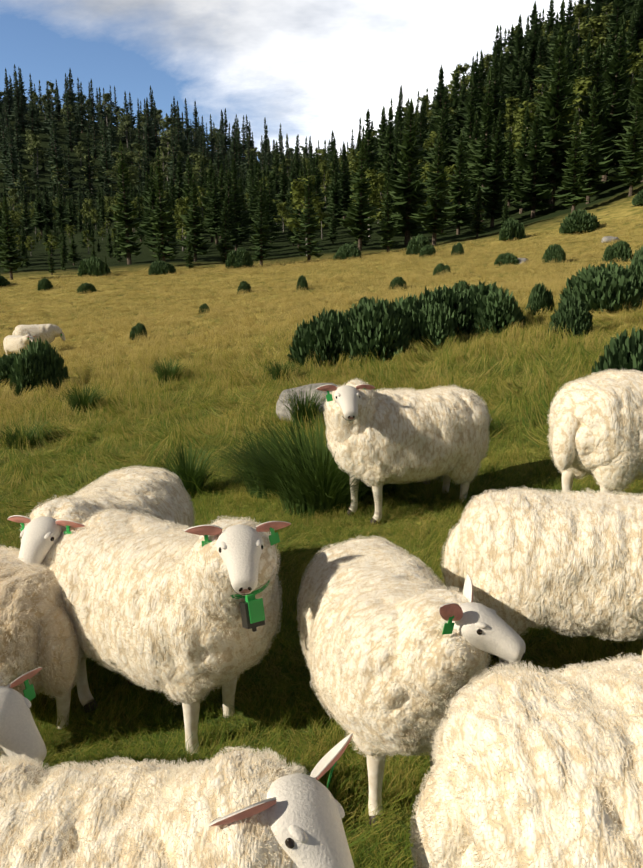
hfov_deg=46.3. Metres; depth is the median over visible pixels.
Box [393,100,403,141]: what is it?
spruce tree
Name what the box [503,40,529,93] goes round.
spruce tree
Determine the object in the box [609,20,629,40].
birch tree
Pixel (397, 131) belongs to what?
spruce tree
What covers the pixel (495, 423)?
tussock grass
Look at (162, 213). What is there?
spruce tree
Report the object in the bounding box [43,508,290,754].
sheep
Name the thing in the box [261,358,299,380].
tussock grass
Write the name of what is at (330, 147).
spruce tree
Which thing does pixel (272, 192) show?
spruce tree
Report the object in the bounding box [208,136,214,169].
spruce tree
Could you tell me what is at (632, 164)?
spruce tree
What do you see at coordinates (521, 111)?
birch tree
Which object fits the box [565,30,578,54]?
birch tree
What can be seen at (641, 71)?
spruce tree
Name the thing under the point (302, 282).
juniper bush
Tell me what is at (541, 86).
birch tree
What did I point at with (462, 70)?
birch tree
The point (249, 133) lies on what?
spruce tree
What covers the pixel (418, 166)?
spruce tree
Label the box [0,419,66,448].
tussock grass
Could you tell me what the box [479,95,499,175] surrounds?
spruce tree
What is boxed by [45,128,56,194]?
spruce tree
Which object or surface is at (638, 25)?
spruce tree
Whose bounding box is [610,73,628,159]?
spruce tree
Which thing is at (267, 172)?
spruce tree
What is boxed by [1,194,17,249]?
spruce tree
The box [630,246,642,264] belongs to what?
juniper bush
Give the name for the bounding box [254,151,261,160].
birch tree
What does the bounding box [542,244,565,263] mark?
juniper bush
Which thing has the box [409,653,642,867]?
sheep
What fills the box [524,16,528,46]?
spruce tree
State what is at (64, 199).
spruce tree
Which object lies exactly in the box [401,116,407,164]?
spruce tree
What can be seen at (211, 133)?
spruce tree
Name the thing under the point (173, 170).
spruce tree
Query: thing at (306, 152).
spruce tree
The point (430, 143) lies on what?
birch tree
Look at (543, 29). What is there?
birch tree
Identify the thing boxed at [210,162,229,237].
spruce tree
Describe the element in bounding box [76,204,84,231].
spruce tree
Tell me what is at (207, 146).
spruce tree
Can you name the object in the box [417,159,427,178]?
birch tree
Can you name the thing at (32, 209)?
birch tree
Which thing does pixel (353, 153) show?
birch tree
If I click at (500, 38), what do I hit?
spruce tree
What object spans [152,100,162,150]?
spruce tree
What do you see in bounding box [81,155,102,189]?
birch tree
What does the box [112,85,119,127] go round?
spruce tree
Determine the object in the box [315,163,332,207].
birch tree
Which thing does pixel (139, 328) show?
juniper bush
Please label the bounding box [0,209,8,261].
spruce tree
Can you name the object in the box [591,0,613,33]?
spruce tree
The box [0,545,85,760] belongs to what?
sheep
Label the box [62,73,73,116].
spruce tree
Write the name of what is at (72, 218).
spruce tree
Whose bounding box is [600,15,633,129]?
spruce tree
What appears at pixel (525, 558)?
sheep
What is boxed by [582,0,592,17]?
spruce tree
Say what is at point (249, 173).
spruce tree
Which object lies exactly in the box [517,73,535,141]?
spruce tree
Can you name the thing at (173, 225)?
spruce tree
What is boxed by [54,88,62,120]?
spruce tree
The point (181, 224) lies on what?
birch tree
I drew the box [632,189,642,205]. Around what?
juniper bush
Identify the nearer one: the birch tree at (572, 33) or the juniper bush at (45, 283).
the juniper bush at (45, 283)
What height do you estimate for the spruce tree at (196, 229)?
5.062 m
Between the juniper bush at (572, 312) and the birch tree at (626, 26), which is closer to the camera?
the juniper bush at (572, 312)
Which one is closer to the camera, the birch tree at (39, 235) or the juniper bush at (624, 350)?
the juniper bush at (624, 350)
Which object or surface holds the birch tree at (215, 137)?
on the meadow ground at (610, 199)
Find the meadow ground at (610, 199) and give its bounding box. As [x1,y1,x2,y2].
[0,35,642,867]
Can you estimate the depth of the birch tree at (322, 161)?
118.55 m
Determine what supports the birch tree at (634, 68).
on the meadow ground at (610, 199)
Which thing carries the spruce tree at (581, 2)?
on the meadow ground at (610, 199)
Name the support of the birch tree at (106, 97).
on the meadow ground at (610, 199)
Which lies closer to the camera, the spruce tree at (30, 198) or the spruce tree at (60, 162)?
the spruce tree at (30, 198)
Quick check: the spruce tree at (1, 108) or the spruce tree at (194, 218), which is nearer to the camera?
the spruce tree at (194, 218)
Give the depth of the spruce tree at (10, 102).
274.78 m
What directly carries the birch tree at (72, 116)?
on the meadow ground at (610, 199)
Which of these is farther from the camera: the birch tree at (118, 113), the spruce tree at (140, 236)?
the birch tree at (118, 113)
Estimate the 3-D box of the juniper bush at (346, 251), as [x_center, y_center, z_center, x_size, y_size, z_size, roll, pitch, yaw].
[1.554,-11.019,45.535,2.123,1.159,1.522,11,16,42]
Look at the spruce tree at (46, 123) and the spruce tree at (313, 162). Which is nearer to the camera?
the spruce tree at (313, 162)
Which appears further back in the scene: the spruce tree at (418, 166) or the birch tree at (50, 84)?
the birch tree at (50, 84)
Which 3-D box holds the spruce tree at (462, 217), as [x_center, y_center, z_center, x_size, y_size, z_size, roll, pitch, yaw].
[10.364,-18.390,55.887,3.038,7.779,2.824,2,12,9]
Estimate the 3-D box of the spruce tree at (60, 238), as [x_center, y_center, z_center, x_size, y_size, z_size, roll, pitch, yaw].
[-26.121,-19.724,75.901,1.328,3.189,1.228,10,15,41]
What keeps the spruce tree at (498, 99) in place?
on the meadow ground at (610, 199)
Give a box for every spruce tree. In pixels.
[0,92,2,129]
[0,102,21,165]
[0,106,7,151]
[0,113,11,187]
[0,196,26,279]
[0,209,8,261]
[1,127,31,191]
[1,183,8,218]
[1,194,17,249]
[2,97,11,127]
[3,67,13,114]
[5,137,28,201]
[6,72,28,121]
[8,121,18,180]
[9,76,14,107]
[11,64,26,110]
[11,67,28,112]
[12,152,30,209]
[13,109,26,147]
[13,112,24,162]
[14,203,21,234]
[17,224,28,250]
[18,68,29,104]
[18,92,30,130]
[18,184,29,221]
[19,185,32,238]
[19,231,27,256]
[23,246,30,267]
[26,81,38,134]
[27,74,39,111]
[29,185,50,235]
[29,189,33,213]
[31,153,40,189]
[34,100,42,129]
[37,80,42,110]
[39,82,57,134]
[41,155,45,170]
[41,184,55,229]
[43,99,65,159]
[43,219,48,242]
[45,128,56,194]
[46,226,54,254]
[46,243,55,274]
[48,121,77,198]
[50,196,56,221]
[53,80,62,115]
[53,184,68,229]
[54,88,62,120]
[57,222,68,249]
[59,234,67,262]
[60,79,65,115]
[60,230,67,257]
[61,181,66,217]
[61,251,65,269]
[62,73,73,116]
[62,73,79,127]
[62,95,78,150]
[63,145,78,187]
[63,146,67,174]
[64,194,77,227]
[66,232,82,265]
[69,69,76,108]
[70,194,78,228]
[74,78,84,122]
[74,108,82,143]
[75,83,87,132]
[76,186,83,214]
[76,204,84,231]
[79,130,97,201]
[79,224,86,247]
[82,183,85,201]
[84,215,87,230]
[86,79,100,137]
[86,218,90,240]
[90,226,96,244]
[90,243,96,256]
[91,119,99,159]
[91,198,97,225]
[92,115,113,184]
[95,88,98,120]
[95,185,105,225]
[97,87,108,134]
[97,120,116,195]
[98,191,107,227]
[101,171,109,196]
[103,256,108,275]
[104,199,113,225]
[105,86,113,123]
[105,130,117,173]
[106,105,119,161]
[106,228,113,257]
[109,139,143,264]
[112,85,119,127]
[112,232,116,257]
[114,232,122,261]
[121,92,136,142]
[127,128,135,163]
[128,92,135,130]
[128,182,136,230]
[131,111,144,173]
[134,99,142,132]
[134,193,144,241]
[136,139,150,189]
[136,171,153,247]
[137,160,142,194]
[138,127,154,184]
[139,165,160,252]
[140,100,160,159]
[140,152,149,190]
[141,98,153,142]
[142,85,159,135]
[146,147,177,261]
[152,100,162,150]
[155,238,162,261]
[162,180,179,254]
[165,127,183,189]
[168,130,182,175]
[168,176,178,229]
[169,103,174,152]
[169,159,175,186]
[170,155,185,228]
[171,97,182,141]
[171,219,178,246]
[172,106,187,166]
[175,173,212,261]
[176,100,182,139]
[176,158,199,216]
[181,98,193,153]
[182,137,194,182]
[183,111,192,146]
[183,199,202,248]
[184,236,195,267]
[191,102,201,143]
[194,116,200,148]
[196,161,206,205]
[198,124,206,173]
[199,135,207,175]
[199,158,223,241]
[199,170,208,216]
[201,116,206,148]
[201,170,223,243]
[204,123,210,155]
[207,114,217,158]
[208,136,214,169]
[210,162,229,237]
[212,132,224,184]
[216,109,226,154]
[216,198,235,261]
[218,156,250,250]
[218,168,240,249]
[219,108,230,161]
[220,135,227,177]
[223,155,228,193]
[224,150,231,171]
[227,123,230,149]
[228,124,241,179]
[228,125,233,165]
[230,128,246,189]
[231,119,245,167]
[232,187,245,240]
[237,178,253,241]
[239,177,250,225]
[240,115,247,163]
[242,114,252,162]
[242,173,245,198]
[243,136,252,186]
[243,151,253,193]
[244,127,254,176]
[244,162,262,228]
[244,169,253,206]
[245,155,253,199]
[246,177,256,217]
[249,180,278,251]
[249,182,273,264]
[250,163,257,189]
[251,173,277,233]
[259,145,265,176]
[261,118,271,165]
[261,141,267,167]
[265,165,277,199]
[266,138,273,171]
[266,174,276,214]
[267,172,281,241]
[269,141,281,195]
[271,140,278,168]
[272,165,280,198]
[275,152,288,201]
[278,123,284,155]
[279,134,283,171]
[285,135,290,171]
[285,159,295,212]
[285,200,300,245]
[286,181,291,212]
[289,170,305,245]
[294,135,301,162]
[294,154,299,180]
[294,160,323,261]
[295,137,301,164]
[300,160,307,181]
[302,137,308,166]
[307,144,312,174]
[308,136,311,157]
[309,153,321,192]
[311,169,317,224]
[313,157,329,223]
[322,167,345,232]
[323,130,333,186]
[323,150,341,208]
[325,136,340,178]
[327,204,339,243]
[328,147,340,189]
[330,142,353,218]
[337,140,377,250]
[345,160,354,204]
[347,177,372,245]
[349,129,355,172]
[349,136,359,192]
[349,138,384,217]
[354,109,379,194]
[355,118,361,148]
[360,125,367,144]
[373,133,381,167]
[374,109,387,196]
[375,180,399,251]
[376,105,387,152]
[378,153,397,223]
[379,107,399,195]
[380,97,430,245]
[387,137,402,202]
[390,97,393,131]
[391,146,423,225]
[393,85,405,126]
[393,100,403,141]
[394,98,403,141]
[394,120,398,138]
[395,122,403,174]
[395,125,425,211]
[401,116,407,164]
[402,98,409,138]
[408,133,457,244]
[413,107,418,126]
[415,117,425,168]
[416,90,419,122]
[417,107,427,147]
[418,95,430,136]
[419,102,428,138]
[421,64,457,155]
[421,108,451,195]
[423,84,458,175]
[426,97,434,137]
[437,160,452,232]
[442,131,477,234]
[446,60,491,160]
[448,66,461,133]
[449,85,465,145]
[451,73,467,130]
[452,62,485,144]
[453,75,482,205]
[456,99,475,178]
[461,110,482,213]
[467,68,503,221]
[467,182,487,237]
[478,111,513,226]
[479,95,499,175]
[480,53,486,90]
[481,51,507,156]
[485,25,504,87]
[490,119,499,161]
[492,52,507,120]
[497,25,504,74]
[499,82,506,132]
[500,193,510,225]
[501,14,533,97]
[501,128,517,206]
[502,24,515,95]
[502,28,507,60]
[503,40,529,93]
[504,29,509,61]
[504,66,518,107]
[505,49,532,112]
[505,105,532,213]
[512,105,554,217]
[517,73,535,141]
[522,82,563,201]
[523,1,544,59]
[523,25,595,208]
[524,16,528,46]
[525,2,542,83]
[526,12,542,89]
[527,12,547,64]
[531,29,546,93]
[532,0,582,118]
[543,0,555,59]
[543,12,559,66]
[553,110,597,212]
[556,33,575,140]
[563,42,625,175]
[564,0,578,41]
[565,85,613,203]
[569,24,581,79]
[569,52,585,103]
[573,0,587,44]
[577,4,596,55]
[580,31,594,93]
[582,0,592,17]
[585,0,605,50]
[588,38,610,113]
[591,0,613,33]
[595,0,639,70]
[597,24,633,181]
[600,0,610,35]
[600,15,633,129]
[607,98,642,196]
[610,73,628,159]
[611,53,642,181]
[621,63,642,129]
[623,0,635,34]
[623,81,642,157]
[625,11,640,107]
[626,0,642,74]
[626,75,637,150]
[630,0,638,20]
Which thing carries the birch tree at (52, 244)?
on the meadow ground at (610, 199)
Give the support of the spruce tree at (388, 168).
on the meadow ground at (610, 199)
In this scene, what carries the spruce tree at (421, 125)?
on the meadow ground at (610, 199)
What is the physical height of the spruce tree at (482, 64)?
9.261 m
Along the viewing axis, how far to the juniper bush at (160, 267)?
44.10 m
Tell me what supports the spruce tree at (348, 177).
on the meadow ground at (610, 199)
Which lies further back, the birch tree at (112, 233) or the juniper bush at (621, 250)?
the birch tree at (112, 233)
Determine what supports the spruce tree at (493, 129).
on the meadow ground at (610, 199)
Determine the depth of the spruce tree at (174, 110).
286.28 m
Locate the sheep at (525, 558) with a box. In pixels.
[440,486,642,668]
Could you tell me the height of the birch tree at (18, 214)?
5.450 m
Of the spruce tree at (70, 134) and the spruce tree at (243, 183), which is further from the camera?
the spruce tree at (70, 134)
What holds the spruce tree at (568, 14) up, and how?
on the meadow ground at (610, 199)
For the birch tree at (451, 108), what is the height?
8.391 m
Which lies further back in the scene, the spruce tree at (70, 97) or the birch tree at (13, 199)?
the spruce tree at (70, 97)
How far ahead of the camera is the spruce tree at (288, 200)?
91.65 m
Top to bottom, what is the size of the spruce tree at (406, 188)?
10.423 m
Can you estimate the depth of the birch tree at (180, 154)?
238.27 m
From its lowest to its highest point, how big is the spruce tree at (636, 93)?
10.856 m
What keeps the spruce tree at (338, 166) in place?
on the meadow ground at (610, 199)
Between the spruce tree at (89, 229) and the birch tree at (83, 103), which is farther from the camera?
the birch tree at (83, 103)
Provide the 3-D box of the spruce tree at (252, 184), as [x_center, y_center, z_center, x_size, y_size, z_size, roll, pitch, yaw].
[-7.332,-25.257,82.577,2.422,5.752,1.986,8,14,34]
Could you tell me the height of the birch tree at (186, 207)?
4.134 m
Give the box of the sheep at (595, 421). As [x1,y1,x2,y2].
[547,368,642,492]
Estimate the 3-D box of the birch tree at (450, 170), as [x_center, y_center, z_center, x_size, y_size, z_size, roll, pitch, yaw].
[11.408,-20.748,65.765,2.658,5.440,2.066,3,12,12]
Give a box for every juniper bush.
[0,274,9,286]
[0,352,18,385]
[9,338,69,395]
[38,277,52,290]
[77,255,110,276]
[77,282,96,293]
[129,323,147,340]
[148,260,176,274]
[198,303,209,313]
[225,247,253,268]
[237,281,251,292]
[287,307,359,367]
[296,275,307,289]
[333,243,362,259]
[335,296,412,362]
[389,276,406,289]
[392,293,457,351]
[406,234,430,255]
[419,245,435,257]
[419,284,477,337]
[433,263,450,275]
[451,242,463,254]
[451,280,470,292]
[460,279,527,334]
[494,252,518,265]
[499,218,525,240]
[525,282,554,315]
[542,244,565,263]
[548,294,592,338]
[559,208,599,233]
[559,261,642,313]
[591,327,642,375]
[602,240,632,262]
[629,255,642,299]
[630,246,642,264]
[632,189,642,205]
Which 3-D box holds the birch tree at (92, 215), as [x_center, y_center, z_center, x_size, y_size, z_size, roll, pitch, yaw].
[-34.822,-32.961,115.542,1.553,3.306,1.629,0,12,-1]
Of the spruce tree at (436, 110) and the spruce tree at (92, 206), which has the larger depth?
the spruce tree at (92, 206)
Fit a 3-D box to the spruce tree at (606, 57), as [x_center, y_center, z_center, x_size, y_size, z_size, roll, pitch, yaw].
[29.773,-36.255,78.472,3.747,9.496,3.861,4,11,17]
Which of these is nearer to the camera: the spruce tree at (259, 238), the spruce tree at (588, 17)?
the spruce tree at (259, 238)
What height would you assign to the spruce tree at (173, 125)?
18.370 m
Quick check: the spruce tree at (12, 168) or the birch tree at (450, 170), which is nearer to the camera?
the birch tree at (450, 170)
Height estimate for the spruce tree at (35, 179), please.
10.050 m
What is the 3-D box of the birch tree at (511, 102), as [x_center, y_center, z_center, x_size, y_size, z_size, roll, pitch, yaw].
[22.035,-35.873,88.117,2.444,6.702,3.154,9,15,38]
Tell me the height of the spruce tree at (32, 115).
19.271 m
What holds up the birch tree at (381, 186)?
on the meadow ground at (610, 199)
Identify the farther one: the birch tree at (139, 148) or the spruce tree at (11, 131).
the birch tree at (139, 148)
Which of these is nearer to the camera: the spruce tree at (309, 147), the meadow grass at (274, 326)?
the meadow grass at (274, 326)
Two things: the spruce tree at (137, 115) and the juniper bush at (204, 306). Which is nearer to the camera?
the juniper bush at (204, 306)
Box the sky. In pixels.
[0,0,594,160]
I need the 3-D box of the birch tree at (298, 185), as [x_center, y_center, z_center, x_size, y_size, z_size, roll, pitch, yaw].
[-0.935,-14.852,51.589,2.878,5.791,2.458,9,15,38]
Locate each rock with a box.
[276,383,337,420]
[518,258,526,263]
[601,236,618,242]
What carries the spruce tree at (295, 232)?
on the meadow ground at (610, 199)
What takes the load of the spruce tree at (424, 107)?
on the meadow ground at (610, 199)
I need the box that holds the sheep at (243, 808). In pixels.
[0,733,354,867]
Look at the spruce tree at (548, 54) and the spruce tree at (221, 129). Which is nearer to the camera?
the spruce tree at (548, 54)
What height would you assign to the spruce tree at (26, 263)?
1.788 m
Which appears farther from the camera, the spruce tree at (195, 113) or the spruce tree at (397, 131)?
the spruce tree at (195, 113)
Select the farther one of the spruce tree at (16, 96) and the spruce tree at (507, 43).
the spruce tree at (16, 96)
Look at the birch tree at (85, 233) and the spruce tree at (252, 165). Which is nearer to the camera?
the birch tree at (85, 233)
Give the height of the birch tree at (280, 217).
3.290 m
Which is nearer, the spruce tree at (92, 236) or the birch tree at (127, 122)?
the spruce tree at (92, 236)
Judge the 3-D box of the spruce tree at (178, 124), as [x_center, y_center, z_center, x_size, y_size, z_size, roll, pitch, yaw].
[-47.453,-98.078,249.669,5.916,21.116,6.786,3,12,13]
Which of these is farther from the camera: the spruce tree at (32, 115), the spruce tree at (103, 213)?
the spruce tree at (32, 115)
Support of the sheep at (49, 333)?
on the meadow ground at (610, 199)
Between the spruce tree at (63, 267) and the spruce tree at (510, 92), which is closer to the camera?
the spruce tree at (63, 267)
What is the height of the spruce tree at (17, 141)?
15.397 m
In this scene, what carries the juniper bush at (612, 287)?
on the meadow ground at (610, 199)
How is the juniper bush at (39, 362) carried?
on the meadow ground at (610, 199)
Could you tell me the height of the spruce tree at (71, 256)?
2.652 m
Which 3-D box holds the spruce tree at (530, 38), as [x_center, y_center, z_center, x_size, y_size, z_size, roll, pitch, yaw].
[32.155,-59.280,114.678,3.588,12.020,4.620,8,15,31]
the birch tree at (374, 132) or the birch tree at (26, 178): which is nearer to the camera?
the birch tree at (374, 132)
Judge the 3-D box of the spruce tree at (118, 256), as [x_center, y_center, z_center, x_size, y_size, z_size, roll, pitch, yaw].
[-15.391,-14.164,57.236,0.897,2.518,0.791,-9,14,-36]
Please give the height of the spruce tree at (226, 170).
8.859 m
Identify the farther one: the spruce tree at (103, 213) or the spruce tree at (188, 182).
the spruce tree at (103, 213)
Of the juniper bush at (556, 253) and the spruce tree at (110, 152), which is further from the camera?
the spruce tree at (110, 152)
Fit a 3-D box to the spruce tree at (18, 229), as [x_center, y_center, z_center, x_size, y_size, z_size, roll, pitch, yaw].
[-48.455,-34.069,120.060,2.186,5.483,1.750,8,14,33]
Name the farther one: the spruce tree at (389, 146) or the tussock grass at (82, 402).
the spruce tree at (389, 146)
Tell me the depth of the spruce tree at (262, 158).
216.20 m
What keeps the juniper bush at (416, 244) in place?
on the meadow ground at (610, 199)
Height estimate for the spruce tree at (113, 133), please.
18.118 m
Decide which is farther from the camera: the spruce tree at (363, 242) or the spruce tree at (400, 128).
the spruce tree at (400, 128)
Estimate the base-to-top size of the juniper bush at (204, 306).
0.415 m
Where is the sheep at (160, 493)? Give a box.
[7,465,195,565]
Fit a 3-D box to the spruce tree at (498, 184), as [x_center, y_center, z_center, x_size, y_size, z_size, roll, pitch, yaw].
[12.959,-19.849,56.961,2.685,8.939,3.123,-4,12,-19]
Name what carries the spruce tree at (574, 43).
on the meadow ground at (610, 199)
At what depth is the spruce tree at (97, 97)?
305.88 m
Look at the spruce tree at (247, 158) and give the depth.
232.65 m
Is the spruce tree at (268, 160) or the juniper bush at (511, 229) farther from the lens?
the spruce tree at (268, 160)
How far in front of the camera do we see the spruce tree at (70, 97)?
271.26 m
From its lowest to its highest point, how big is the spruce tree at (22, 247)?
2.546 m
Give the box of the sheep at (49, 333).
[12,324,65,343]
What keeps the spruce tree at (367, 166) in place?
on the meadow ground at (610, 199)
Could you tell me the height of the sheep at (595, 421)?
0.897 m
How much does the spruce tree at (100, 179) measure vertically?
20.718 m
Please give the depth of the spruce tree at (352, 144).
146.63 m
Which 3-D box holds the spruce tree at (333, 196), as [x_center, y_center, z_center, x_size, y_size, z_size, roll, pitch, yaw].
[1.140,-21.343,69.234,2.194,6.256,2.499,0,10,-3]
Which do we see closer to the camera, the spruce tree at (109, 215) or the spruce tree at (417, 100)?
the spruce tree at (109, 215)
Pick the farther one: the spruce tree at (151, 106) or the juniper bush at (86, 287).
the spruce tree at (151, 106)
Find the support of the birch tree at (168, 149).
on the meadow ground at (610, 199)
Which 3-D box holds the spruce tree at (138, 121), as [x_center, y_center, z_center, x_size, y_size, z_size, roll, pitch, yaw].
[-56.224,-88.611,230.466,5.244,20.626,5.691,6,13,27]
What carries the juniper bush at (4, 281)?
on the meadow ground at (610, 199)
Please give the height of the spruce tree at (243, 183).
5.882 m
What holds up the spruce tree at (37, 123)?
on the meadow ground at (610, 199)
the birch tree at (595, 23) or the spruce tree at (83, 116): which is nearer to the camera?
the birch tree at (595, 23)
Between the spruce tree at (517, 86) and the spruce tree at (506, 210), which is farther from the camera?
the spruce tree at (517, 86)
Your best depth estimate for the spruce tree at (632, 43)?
78.02 m
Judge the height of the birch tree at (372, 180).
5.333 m
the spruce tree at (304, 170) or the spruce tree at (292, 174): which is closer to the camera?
the spruce tree at (304, 170)
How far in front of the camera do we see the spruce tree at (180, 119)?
308.62 m
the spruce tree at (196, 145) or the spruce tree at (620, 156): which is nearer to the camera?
the spruce tree at (620, 156)
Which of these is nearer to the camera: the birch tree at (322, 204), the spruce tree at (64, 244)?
the spruce tree at (64, 244)
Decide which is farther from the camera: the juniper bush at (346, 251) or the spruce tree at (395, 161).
the spruce tree at (395, 161)
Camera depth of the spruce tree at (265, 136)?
299.40 m
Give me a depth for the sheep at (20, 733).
1.85 m
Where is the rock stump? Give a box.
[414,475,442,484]
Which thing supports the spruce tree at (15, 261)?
on the meadow ground at (610, 199)
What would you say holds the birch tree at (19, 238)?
on the meadow ground at (610, 199)
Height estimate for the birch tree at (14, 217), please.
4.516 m
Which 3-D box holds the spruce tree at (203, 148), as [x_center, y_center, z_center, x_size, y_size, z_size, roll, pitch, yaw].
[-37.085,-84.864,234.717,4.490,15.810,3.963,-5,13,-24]
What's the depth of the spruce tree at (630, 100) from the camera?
66.75 m
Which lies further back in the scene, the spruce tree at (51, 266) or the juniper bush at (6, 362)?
the spruce tree at (51, 266)
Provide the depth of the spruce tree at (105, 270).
44.89 m
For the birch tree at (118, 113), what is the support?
on the meadow ground at (610, 199)
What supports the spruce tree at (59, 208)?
on the meadow ground at (610, 199)
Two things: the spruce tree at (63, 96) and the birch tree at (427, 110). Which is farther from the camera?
the spruce tree at (63, 96)
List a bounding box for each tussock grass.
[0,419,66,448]
[53,384,110,412]
[144,356,190,384]
[148,440,229,497]
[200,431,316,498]
[202,413,420,517]
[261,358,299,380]
[274,384,325,428]
[342,472,398,496]
[489,412,508,430]
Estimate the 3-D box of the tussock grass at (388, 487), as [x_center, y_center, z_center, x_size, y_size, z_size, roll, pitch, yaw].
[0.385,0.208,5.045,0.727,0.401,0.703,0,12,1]
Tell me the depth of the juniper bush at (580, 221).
43.30 m
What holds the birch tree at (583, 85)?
on the meadow ground at (610, 199)
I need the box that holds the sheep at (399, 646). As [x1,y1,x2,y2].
[296,535,525,826]
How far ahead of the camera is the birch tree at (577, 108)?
66.24 m
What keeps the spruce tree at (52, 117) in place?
on the meadow ground at (610, 199)
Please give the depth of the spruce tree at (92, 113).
263.28 m
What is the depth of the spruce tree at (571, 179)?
50.93 m
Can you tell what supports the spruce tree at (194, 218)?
on the meadow ground at (610, 199)
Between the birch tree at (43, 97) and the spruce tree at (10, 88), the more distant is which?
the spruce tree at (10, 88)
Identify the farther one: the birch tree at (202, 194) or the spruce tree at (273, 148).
the spruce tree at (273, 148)
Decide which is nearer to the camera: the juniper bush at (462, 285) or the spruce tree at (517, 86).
the juniper bush at (462, 285)
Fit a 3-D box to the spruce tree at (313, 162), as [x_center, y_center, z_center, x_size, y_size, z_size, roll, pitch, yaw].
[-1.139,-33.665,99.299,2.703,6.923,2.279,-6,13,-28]
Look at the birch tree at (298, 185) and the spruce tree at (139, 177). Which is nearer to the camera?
the birch tree at (298, 185)
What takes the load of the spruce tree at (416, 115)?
on the meadow ground at (610, 199)
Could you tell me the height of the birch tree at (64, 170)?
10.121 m
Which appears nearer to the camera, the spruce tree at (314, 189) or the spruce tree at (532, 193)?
the spruce tree at (532, 193)
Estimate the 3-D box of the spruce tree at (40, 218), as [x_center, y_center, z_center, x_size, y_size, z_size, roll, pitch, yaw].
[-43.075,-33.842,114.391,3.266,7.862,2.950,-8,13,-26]
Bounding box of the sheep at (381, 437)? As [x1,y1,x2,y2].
[316,378,491,525]
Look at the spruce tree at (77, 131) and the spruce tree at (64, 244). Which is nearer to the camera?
the spruce tree at (64, 244)
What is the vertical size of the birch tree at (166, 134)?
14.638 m
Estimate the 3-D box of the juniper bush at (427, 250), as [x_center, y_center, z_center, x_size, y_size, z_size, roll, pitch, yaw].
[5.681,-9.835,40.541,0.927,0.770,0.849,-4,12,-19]
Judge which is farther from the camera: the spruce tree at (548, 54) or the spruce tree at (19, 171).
the spruce tree at (19, 171)
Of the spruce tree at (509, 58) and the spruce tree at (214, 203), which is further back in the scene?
the spruce tree at (509, 58)
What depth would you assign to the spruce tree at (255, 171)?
87.82 m
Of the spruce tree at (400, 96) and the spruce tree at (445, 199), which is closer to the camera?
the spruce tree at (445, 199)
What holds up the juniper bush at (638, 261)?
on the meadow ground at (610, 199)
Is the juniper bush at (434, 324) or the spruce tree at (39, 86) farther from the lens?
the spruce tree at (39, 86)
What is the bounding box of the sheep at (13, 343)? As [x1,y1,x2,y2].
[3,335,34,354]
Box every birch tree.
[0,91,9,105]
[7,188,18,209]
[8,210,19,231]
[14,169,34,194]
[15,202,35,229]
[15,235,21,249]
[24,236,35,255]
[25,130,34,156]
[25,134,48,177]
[26,202,37,233]
[29,92,41,109]
[36,232,42,240]
[37,94,48,119]
[42,235,58,254]
[46,80,59,104]
[51,165,70,191]
[60,102,75,125]
[65,226,74,238]
[74,140,86,165]
[75,95,88,114]
[77,209,84,223]
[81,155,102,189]
[82,98,96,130]
[82,198,97,219]
[83,230,93,253]
[89,209,100,226]
[96,93,115,125]
[98,228,105,239]
[102,151,139,190]
[104,217,110,227]
[105,197,114,209]
[108,197,122,213]
[111,228,117,240]
[116,108,126,132]
[118,114,135,147]
[126,142,152,176]
[131,196,144,227]
[137,116,145,137]
[148,160,168,181]
[153,110,164,137]
[157,116,175,153]
[159,145,170,186]
[159,147,171,180]
[170,144,185,160]
[172,207,189,250]
[175,197,191,226]
[177,206,190,248]
[184,153,217,188]
[191,128,197,146]
[197,185,205,215]
[213,132,220,149]
[245,148,260,169]
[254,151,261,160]
[272,200,282,224]
[275,202,290,231]
[278,167,288,189]
[280,157,292,184]
[284,176,326,255]
[299,145,308,165]
[314,146,325,169]
[314,202,330,238]
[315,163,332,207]
[318,159,328,184]
[346,148,351,162]
[348,151,381,188]
[349,149,356,165]
[350,173,384,239]
[353,169,385,217]
[364,129,377,152]
[374,172,386,220]
[413,95,432,130]
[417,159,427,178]
[420,164,439,205]
[423,131,437,165]
[426,104,433,122]
[435,97,456,124]
[444,164,462,220]
[447,63,471,95]
[483,54,492,87]
[502,97,519,149]
[503,25,524,58]
[504,113,522,170]
[510,102,520,127]
[513,98,540,155]
[513,106,536,165]
[533,63,549,96]
[541,21,547,35]
[562,76,600,149]
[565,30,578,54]
[570,1,588,50]
[570,99,582,133]
[573,16,609,71]
[600,3,613,45]
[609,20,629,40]
[614,51,642,85]
[637,39,642,69]
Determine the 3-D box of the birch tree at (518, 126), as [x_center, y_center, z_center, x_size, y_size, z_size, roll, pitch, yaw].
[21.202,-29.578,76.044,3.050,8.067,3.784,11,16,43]
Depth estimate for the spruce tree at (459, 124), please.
96.80 m
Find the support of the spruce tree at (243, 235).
on the meadow ground at (610, 199)
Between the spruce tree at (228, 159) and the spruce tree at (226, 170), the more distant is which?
the spruce tree at (228, 159)
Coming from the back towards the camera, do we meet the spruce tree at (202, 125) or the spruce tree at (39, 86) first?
the spruce tree at (202, 125)
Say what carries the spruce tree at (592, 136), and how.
on the meadow ground at (610, 199)
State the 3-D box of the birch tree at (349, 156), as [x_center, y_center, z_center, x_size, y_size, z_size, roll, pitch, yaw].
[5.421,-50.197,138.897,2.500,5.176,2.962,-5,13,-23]
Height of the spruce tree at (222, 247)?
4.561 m
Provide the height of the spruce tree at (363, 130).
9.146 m
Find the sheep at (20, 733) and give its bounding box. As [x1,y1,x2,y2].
[0,667,46,767]
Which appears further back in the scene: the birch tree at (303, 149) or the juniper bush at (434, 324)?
the birch tree at (303, 149)
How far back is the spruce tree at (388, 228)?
48.60 m
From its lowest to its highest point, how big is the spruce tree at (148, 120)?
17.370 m
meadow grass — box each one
[0,212,642,545]
[0,307,642,867]
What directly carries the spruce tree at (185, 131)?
on the meadow ground at (610, 199)

